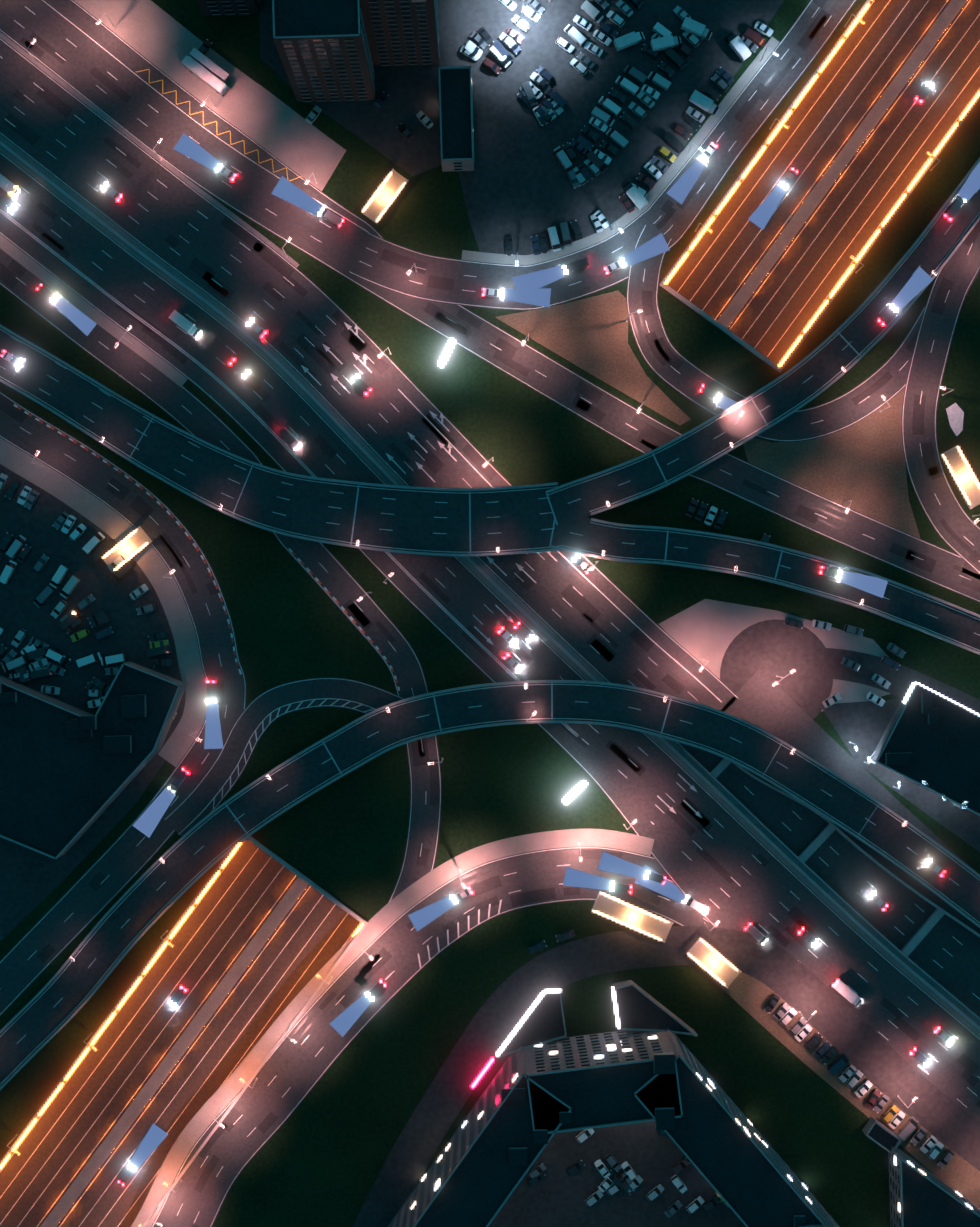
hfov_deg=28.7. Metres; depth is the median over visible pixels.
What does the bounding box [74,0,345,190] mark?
sidewalk
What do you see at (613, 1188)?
suv
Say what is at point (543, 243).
car
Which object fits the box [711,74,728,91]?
suv
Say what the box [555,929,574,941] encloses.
car
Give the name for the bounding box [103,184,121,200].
moving car
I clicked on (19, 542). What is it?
van
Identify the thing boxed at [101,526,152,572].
subway stairs
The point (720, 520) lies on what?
car
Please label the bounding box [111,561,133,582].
van
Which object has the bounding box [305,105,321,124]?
car
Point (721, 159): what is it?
road
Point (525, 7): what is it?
street lamp
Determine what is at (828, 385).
flyover parapet
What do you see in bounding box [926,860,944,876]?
moving car
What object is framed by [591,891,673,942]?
subway stairs
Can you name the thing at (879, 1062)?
access road
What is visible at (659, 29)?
van
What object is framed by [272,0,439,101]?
building
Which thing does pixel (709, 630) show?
apron
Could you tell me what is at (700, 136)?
sidewalk
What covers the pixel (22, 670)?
car
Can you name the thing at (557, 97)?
van
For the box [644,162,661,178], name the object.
car
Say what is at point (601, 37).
car
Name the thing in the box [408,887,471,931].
moving car
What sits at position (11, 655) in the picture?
car
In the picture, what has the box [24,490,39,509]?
car
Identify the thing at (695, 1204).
suv
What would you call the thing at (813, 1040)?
suv
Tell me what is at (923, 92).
moving car
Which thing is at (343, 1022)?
car
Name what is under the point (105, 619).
car
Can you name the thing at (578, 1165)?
suv
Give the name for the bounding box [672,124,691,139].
suv
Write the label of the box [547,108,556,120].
car
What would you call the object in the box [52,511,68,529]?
car
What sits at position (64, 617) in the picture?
street lamp
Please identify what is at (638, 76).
van
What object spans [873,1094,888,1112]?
car
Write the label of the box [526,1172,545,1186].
suv
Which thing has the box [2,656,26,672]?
van
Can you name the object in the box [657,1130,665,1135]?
car
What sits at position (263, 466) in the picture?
flyover trunk parapet
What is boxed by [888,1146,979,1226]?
building
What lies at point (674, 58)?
van
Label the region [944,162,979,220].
car
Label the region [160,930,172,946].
street lamp
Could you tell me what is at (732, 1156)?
apartment wing
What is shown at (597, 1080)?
building
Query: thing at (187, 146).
moving car
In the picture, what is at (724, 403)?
moving suv
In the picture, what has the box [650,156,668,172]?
car
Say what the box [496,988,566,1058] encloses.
podium
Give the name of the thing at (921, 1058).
moving car
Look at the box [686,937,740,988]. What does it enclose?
subway stairs
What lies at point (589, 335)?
gravel triangle
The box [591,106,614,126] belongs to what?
van
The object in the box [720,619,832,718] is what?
turning circle
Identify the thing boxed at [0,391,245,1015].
road loop
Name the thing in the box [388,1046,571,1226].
apartment wing
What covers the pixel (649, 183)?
car
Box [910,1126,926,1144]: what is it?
car
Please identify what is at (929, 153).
street lamp
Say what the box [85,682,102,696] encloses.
suv
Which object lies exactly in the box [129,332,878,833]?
flyover expansion joints
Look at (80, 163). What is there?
highway
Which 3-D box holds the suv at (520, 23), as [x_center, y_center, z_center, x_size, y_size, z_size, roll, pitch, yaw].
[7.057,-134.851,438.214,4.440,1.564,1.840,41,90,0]
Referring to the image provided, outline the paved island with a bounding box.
[0,235,186,386]
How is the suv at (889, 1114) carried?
on the parking lot at (750, 995)
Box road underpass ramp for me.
[688,746,979,1017]
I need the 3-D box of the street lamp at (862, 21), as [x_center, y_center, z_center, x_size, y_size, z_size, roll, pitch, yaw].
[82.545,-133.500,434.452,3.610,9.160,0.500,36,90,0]
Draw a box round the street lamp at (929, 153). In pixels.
[928,151,939,170]
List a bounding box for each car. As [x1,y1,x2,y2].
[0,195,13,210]
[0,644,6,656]
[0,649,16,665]
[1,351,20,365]
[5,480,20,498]
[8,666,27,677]
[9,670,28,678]
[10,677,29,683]
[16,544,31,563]
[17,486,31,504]
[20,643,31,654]
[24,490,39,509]
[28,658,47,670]
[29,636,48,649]
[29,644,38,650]
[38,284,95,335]
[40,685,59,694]
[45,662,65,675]
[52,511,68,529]
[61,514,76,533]
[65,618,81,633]
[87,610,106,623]
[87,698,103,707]
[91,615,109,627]
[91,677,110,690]
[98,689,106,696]
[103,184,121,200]
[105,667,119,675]
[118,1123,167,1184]
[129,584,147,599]
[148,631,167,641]
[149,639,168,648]
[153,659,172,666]
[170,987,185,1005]
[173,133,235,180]
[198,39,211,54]
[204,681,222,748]
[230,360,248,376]
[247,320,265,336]
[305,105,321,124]
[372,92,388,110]
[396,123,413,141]
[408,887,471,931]
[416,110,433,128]
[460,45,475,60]
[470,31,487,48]
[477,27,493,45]
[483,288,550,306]
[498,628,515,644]
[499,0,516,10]
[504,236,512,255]
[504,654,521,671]
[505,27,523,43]
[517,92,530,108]
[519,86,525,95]
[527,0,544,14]
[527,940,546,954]
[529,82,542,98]
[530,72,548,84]
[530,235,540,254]
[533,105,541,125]
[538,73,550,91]
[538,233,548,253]
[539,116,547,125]
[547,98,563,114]
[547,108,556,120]
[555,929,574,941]
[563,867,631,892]
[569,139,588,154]
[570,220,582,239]
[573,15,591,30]
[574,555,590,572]
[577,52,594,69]
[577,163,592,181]
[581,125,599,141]
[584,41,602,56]
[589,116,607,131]
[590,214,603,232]
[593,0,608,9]
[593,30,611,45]
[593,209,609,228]
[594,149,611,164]
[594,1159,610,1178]
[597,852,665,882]
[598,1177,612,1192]
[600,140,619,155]
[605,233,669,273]
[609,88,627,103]
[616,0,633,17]
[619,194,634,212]
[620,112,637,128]
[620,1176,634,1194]
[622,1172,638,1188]
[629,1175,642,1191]
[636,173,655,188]
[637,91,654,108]
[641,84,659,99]
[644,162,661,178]
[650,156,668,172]
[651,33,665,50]
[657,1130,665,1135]
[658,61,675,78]
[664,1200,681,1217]
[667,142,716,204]
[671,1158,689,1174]
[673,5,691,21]
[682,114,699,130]
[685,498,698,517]
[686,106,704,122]
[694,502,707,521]
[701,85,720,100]
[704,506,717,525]
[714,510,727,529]
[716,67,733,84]
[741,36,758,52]
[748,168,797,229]
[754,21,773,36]
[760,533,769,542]
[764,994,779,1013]
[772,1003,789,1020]
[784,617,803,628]
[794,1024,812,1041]
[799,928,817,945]
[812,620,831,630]
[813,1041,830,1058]
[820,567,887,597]
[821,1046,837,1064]
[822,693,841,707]
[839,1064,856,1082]
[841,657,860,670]
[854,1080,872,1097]
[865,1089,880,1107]
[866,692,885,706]
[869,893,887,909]
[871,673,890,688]
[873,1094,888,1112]
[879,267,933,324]
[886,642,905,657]
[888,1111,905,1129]
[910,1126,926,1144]
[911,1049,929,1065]
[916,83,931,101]
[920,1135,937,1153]
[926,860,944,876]
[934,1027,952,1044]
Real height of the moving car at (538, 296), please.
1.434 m
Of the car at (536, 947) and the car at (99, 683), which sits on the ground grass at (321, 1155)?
the car at (536, 947)
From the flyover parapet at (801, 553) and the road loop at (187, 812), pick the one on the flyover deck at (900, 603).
the flyover parapet at (801, 553)
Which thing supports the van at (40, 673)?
on the carpark at (30, 880)
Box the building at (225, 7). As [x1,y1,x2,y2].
[196,0,258,15]
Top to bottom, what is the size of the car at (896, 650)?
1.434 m
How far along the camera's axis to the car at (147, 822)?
438.94 m
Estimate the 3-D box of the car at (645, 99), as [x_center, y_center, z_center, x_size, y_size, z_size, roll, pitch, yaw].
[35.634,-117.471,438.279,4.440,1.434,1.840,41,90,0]
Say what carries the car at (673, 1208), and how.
on the courtyard
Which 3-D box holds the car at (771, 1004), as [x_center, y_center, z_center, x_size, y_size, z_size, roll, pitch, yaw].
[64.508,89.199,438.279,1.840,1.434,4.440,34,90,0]
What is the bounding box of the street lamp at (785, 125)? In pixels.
[769,118,788,129]
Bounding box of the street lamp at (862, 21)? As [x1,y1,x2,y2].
[844,14,864,26]
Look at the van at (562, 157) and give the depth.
437.00 m
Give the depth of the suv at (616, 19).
437.80 m
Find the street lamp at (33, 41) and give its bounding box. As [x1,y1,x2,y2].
[26,39,37,63]
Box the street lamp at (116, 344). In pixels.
[114,326,131,347]
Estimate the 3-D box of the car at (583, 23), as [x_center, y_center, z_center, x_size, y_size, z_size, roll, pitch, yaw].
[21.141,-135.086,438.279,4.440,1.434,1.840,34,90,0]
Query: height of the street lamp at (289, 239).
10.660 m
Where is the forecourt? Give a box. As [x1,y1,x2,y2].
[823,699,979,851]
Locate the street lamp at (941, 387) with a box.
[940,386,953,395]
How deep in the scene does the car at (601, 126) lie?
438.09 m
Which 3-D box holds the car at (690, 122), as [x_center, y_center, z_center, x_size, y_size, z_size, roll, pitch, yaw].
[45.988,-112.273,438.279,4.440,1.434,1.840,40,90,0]
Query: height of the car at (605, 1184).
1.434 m
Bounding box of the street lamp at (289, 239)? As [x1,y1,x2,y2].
[282,237,291,257]
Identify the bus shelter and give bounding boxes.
[189,48,229,79]
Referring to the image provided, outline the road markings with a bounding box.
[0,0,979,1226]
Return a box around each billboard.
[438,339,454,367]
[563,781,586,803]
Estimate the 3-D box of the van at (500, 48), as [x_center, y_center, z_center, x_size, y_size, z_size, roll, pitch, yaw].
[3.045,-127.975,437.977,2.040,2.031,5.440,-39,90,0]
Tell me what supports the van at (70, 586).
on the carpark at (30, 880)
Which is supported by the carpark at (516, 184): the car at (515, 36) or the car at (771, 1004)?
the car at (515, 36)
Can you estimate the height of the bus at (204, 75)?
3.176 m
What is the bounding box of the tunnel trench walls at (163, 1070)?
[0,836,367,1226]
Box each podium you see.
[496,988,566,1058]
[613,980,697,1036]
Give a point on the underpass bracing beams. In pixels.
(919, 935)
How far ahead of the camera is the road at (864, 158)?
444.98 m
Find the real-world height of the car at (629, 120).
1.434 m
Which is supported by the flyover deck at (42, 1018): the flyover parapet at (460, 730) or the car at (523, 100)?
the flyover parapet at (460, 730)
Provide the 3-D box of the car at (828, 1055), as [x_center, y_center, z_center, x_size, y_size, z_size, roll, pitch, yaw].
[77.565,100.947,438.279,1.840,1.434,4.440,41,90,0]
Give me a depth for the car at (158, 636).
438.05 m
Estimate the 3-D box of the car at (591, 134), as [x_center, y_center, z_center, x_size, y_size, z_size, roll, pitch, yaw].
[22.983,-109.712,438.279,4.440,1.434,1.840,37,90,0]
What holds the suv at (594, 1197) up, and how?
on the courtyard
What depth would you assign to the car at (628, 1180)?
437.73 m
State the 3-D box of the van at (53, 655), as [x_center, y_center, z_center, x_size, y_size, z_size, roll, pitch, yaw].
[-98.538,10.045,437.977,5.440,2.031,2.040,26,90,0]
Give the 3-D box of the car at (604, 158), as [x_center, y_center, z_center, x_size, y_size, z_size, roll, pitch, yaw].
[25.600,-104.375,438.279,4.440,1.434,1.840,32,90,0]
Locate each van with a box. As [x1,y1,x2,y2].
[0,560,16,583]
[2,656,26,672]
[6,535,26,557]
[23,647,46,661]
[30,667,55,678]
[33,585,54,607]
[46,648,70,662]
[50,565,68,588]
[50,647,70,666]
[59,609,82,630]
[60,575,79,598]
[76,652,100,667]
[82,532,104,553]
[90,539,111,561]
[101,653,124,664]
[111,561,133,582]
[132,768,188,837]
[146,645,171,657]
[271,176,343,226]
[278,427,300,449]
[490,46,510,67]
[493,41,513,62]
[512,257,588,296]
[521,81,537,105]
[545,87,567,107]
[547,226,560,251]
[553,146,572,169]
[559,222,571,246]
[564,24,585,45]
[581,0,603,22]
[586,150,607,173]
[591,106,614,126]
[598,96,621,116]
[605,128,628,148]
[615,76,638,94]
[623,65,646,84]
[629,0,643,8]
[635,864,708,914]
[647,72,670,90]
[653,22,673,36]
[662,131,684,153]
[664,47,686,69]
[744,28,767,48]
[745,923,767,944]
[827,1053,849,1075]
[897,1117,918,1139]
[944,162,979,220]
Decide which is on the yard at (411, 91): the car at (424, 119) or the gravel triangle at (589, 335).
the car at (424, 119)
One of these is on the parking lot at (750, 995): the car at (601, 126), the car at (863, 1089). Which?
the car at (863, 1089)
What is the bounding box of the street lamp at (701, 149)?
[687,143,703,154]
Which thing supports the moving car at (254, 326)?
on the highway at (80, 163)
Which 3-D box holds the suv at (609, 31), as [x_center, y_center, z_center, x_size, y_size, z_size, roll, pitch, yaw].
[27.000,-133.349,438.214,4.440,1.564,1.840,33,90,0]
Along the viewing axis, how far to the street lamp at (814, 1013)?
428.52 m
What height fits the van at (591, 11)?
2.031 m
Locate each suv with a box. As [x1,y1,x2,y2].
[0,473,7,492]
[0,532,12,552]
[11,628,27,647]
[33,554,48,572]
[50,600,67,618]
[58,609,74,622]
[69,523,86,541]
[70,628,89,641]
[77,594,94,610]
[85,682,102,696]
[87,689,101,696]
[94,627,113,640]
[108,555,126,571]
[136,603,155,614]
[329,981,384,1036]
[352,376,370,393]
[463,45,481,59]
[464,40,482,56]
[482,58,501,73]
[498,32,511,49]
[508,36,520,54]
[511,15,529,32]
[515,623,532,640]
[518,93,534,106]
[521,5,540,21]
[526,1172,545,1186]
[527,1163,545,1178]
[535,106,546,123]
[536,66,554,83]
[539,104,548,114]
[540,111,551,123]
[541,98,556,113]
[555,37,574,52]
[562,142,577,161]
[565,1160,584,1175]
[566,168,579,188]
[570,58,587,75]
[573,167,585,185]
[574,135,593,150]
[575,1129,594,1142]
[584,159,600,175]
[584,1190,602,1206]
[598,22,617,37]
[605,1153,621,1171]
[606,10,624,27]
[606,1183,621,1195]
[608,1170,622,1187]
[621,1161,636,1179]
[628,102,646,118]
[631,183,647,197]
[641,44,659,59]
[646,1184,663,1200]
[658,146,676,162]
[670,1175,687,1193]
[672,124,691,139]
[675,43,692,56]
[683,31,700,47]
[686,1196,704,1213]
[700,385,737,409]
[701,1196,720,1211]
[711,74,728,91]
[779,1008,796,1025]
[789,1017,806,1034]
[804,1032,822,1049]
[844,624,863,635]
[846,1070,863,1088]
[880,655,899,669]
[881,1105,898,1122]
[927,1141,943,1159]
[937,1149,953,1168]
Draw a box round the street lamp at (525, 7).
[522,0,527,19]
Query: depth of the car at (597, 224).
438.02 m
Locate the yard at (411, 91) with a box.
[259,0,450,175]
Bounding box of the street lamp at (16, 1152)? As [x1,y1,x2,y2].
[7,1134,19,1155]
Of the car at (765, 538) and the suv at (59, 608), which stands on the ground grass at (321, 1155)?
the car at (765, 538)
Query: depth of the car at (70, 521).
438.10 m
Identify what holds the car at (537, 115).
on the carpark at (516, 184)
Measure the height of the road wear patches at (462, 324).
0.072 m
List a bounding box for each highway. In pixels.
[0,37,735,750]
[0,151,979,1120]
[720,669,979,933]
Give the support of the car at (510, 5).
on the carpark at (516, 184)
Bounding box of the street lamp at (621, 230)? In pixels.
[612,221,622,232]
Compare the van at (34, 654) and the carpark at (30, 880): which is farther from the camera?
the carpark at (30, 880)
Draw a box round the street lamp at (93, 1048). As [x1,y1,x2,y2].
[83,1032,95,1050]
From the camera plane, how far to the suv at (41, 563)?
437.78 m
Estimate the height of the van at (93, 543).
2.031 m
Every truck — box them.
[168,310,200,337]
[613,31,644,50]
[621,181,647,209]
[650,35,681,50]
[681,17,711,40]
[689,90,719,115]
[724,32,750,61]
[832,979,861,1006]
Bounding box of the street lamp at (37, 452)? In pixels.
[31,451,42,466]
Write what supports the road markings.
on the road at (864, 158)
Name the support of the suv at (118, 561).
on the carpark at (30, 880)
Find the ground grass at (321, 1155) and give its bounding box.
[0,0,979,1226]
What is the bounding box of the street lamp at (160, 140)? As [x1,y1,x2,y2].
[153,138,161,160]
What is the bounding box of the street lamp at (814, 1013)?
[799,1011,816,1021]
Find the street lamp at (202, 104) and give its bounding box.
[200,95,216,107]
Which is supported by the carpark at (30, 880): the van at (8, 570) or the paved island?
the van at (8, 570)
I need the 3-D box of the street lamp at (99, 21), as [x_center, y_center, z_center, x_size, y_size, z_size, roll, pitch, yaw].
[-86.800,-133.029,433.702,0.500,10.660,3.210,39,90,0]
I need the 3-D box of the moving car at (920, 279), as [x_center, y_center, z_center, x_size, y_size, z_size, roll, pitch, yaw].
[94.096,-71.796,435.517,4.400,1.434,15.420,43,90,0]
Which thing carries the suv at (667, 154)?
on the carpark at (516, 184)
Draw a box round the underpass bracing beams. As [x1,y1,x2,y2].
[710,758,944,956]
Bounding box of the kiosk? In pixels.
[862,1116,901,1153]
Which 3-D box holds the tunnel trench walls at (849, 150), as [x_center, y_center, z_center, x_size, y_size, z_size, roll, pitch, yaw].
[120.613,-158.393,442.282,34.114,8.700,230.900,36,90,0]
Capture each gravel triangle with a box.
[495,291,690,424]
[743,388,920,538]
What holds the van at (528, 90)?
on the carpark at (516, 184)
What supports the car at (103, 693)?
on the carpark at (30, 880)
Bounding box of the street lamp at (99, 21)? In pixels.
[97,13,115,28]
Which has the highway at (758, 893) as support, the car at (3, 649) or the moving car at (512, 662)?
the moving car at (512, 662)
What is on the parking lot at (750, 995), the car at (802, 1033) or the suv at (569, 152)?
the car at (802, 1033)
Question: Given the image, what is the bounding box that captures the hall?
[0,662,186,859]
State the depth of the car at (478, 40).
438.09 m
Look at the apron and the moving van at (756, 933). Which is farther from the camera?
the apron
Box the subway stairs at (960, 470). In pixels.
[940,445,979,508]
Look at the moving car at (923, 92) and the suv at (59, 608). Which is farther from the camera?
the moving car at (923, 92)
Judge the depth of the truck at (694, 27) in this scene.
436.01 m
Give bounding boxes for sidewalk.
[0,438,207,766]
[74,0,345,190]
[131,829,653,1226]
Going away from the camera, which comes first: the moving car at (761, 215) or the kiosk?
the kiosk
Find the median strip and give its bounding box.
[0,135,979,1036]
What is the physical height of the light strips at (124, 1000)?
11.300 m
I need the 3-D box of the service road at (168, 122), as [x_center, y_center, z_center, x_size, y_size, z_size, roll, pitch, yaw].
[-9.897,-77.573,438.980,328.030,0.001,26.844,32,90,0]
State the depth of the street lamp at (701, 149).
428.53 m
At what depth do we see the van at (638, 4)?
437.79 m
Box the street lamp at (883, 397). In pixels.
[880,395,889,411]
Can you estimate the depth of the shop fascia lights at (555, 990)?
434.82 m
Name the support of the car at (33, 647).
on the carpark at (30, 880)
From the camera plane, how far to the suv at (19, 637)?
437.80 m
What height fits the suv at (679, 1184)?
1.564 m
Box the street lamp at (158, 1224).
[150,1207,161,1226]
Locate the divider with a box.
[0,32,298,267]
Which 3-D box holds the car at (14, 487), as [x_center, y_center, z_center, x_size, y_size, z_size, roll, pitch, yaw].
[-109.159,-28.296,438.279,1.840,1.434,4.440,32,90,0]
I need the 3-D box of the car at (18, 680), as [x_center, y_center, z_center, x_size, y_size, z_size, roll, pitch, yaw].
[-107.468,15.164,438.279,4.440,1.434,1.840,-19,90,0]
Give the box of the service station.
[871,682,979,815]
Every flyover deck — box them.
[0,680,979,1086]
[545,166,979,527]
[562,517,979,651]
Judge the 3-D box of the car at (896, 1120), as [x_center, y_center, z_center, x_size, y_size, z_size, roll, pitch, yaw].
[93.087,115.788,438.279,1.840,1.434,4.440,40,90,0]
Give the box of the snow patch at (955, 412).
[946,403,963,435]
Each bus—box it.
[0,174,19,197]
[181,55,229,96]
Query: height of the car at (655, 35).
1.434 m
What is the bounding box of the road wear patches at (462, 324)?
[0,0,979,1226]
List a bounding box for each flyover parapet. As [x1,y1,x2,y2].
[0,680,979,1033]
[0,720,979,1089]
[545,157,979,493]
[549,545,979,654]
[591,215,979,514]
[591,518,979,617]
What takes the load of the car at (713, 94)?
on the carpark at (516, 184)
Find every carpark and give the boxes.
[0,464,185,940]
[449,0,783,254]
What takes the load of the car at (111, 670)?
on the carpark at (30, 880)
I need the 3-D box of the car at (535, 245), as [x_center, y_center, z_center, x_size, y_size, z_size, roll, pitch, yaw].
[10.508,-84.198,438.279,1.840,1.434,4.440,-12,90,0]
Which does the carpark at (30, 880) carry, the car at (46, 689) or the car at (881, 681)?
the car at (46, 689)
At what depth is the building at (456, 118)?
429.03 m
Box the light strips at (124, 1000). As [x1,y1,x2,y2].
[0,843,362,1226]
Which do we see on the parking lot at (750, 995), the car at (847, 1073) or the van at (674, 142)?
the car at (847, 1073)
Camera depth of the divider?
438.85 m
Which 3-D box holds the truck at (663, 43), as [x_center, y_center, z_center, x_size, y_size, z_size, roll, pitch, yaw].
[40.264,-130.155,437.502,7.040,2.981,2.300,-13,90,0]
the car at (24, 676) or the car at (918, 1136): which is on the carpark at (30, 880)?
the car at (24, 676)
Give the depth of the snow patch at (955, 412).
438.91 m
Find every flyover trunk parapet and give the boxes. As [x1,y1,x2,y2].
[0,324,557,490]
[0,379,564,555]
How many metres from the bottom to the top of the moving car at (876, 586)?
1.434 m
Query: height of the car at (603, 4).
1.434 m
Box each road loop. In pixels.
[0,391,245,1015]
[164,677,404,836]
[626,225,979,441]
[902,232,979,573]
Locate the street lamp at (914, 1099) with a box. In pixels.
[897,1095,916,1107]
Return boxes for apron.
[659,599,889,710]
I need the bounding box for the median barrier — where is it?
[0,141,979,1030]
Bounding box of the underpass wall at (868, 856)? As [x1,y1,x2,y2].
[732,762,979,937]
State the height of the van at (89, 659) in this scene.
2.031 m
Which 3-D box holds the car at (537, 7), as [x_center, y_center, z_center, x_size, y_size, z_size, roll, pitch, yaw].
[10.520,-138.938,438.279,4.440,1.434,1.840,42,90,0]
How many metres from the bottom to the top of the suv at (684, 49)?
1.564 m
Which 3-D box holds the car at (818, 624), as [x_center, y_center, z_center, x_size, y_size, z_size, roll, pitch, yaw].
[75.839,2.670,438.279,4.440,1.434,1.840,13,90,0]
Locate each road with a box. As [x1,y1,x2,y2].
[0,0,979,602]
[0,248,441,903]
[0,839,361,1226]
[151,846,712,1226]
[349,0,856,309]
[353,926,979,1226]
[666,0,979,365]
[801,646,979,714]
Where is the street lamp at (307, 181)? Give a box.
[305,172,317,184]
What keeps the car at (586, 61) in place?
on the carpark at (516, 184)
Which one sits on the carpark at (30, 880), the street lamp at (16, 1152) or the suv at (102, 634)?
the suv at (102, 634)
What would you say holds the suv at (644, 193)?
on the carpark at (516, 184)
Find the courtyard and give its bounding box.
[488,1121,745,1226]
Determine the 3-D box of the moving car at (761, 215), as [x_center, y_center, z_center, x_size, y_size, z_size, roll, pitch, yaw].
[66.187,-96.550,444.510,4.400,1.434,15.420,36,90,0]
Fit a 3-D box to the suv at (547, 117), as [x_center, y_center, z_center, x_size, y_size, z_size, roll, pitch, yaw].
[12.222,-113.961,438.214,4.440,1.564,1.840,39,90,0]
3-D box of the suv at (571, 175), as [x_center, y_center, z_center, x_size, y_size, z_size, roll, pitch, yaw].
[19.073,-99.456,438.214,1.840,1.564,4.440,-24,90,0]
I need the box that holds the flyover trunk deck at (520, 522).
[0,327,563,556]
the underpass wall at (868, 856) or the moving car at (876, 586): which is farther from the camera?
the underpass wall at (868, 856)
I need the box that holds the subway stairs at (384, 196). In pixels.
[361,168,408,223]
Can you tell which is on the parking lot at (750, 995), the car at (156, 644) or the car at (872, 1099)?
the car at (872, 1099)
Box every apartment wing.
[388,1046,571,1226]
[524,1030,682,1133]
[633,1028,838,1226]
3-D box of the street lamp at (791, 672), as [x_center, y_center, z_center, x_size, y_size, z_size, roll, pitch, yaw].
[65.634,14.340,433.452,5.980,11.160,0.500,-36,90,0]
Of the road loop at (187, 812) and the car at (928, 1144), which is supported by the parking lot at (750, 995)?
the car at (928, 1144)
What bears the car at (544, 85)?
on the carpark at (516, 184)
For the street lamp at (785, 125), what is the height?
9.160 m
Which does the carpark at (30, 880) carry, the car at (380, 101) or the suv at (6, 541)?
the suv at (6, 541)
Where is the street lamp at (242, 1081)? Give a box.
[240,1078,257,1087]
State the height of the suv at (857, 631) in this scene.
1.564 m
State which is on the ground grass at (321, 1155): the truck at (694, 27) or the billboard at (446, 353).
the billboard at (446, 353)
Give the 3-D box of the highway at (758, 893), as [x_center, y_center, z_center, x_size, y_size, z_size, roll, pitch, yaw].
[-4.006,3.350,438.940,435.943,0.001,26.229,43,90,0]
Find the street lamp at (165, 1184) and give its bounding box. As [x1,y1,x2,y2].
[163,1180,182,1192]
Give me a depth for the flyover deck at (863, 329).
433.42 m
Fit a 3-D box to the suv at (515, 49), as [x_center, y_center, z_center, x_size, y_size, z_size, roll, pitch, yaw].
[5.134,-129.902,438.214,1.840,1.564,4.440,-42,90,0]
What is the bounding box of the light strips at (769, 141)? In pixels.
[665,4,979,366]
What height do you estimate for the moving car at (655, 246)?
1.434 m
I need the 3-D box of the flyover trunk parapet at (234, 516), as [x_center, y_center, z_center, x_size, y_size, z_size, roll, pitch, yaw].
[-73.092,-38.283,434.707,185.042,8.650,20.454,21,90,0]
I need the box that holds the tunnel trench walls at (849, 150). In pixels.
[660,0,979,372]
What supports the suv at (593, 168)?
on the carpark at (516, 184)
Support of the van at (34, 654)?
on the carpark at (30, 880)
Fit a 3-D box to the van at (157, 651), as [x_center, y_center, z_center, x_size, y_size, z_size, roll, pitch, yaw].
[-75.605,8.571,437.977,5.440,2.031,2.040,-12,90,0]
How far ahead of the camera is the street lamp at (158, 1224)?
428.50 m
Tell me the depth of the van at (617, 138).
437.01 m
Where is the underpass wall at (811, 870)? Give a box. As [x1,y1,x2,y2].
[684,749,979,1019]
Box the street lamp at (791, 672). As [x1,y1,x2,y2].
[773,669,794,685]
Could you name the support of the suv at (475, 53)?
on the carpark at (516, 184)
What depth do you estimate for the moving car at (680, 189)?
438.94 m
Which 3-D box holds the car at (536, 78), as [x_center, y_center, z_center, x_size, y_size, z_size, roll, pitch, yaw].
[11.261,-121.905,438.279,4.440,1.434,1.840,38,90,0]
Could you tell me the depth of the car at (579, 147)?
438.08 m
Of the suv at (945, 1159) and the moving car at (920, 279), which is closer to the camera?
the moving car at (920, 279)
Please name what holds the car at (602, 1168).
on the courtyard
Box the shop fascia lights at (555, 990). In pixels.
[471,682,979,1087]
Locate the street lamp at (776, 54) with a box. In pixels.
[760,47,778,60]
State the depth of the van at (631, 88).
437.01 m
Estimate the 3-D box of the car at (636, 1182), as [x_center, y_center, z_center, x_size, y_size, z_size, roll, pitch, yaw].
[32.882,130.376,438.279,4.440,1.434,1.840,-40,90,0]
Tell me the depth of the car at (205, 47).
437.98 m
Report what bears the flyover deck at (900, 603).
on the flyover piers
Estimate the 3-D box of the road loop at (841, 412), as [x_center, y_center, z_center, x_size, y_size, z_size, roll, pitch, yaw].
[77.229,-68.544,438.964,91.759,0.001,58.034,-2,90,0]
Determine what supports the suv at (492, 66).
on the carpark at (516, 184)
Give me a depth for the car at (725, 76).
438.10 m
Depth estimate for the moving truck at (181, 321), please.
436.00 m
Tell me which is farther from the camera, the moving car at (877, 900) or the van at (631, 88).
the moving car at (877, 900)
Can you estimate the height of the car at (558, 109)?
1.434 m
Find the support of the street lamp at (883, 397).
on the gravel triangle at (861, 464)
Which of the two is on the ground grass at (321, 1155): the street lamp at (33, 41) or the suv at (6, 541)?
the street lamp at (33, 41)
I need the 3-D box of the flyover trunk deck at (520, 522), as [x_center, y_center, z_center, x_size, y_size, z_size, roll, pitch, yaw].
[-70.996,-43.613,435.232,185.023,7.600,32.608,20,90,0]

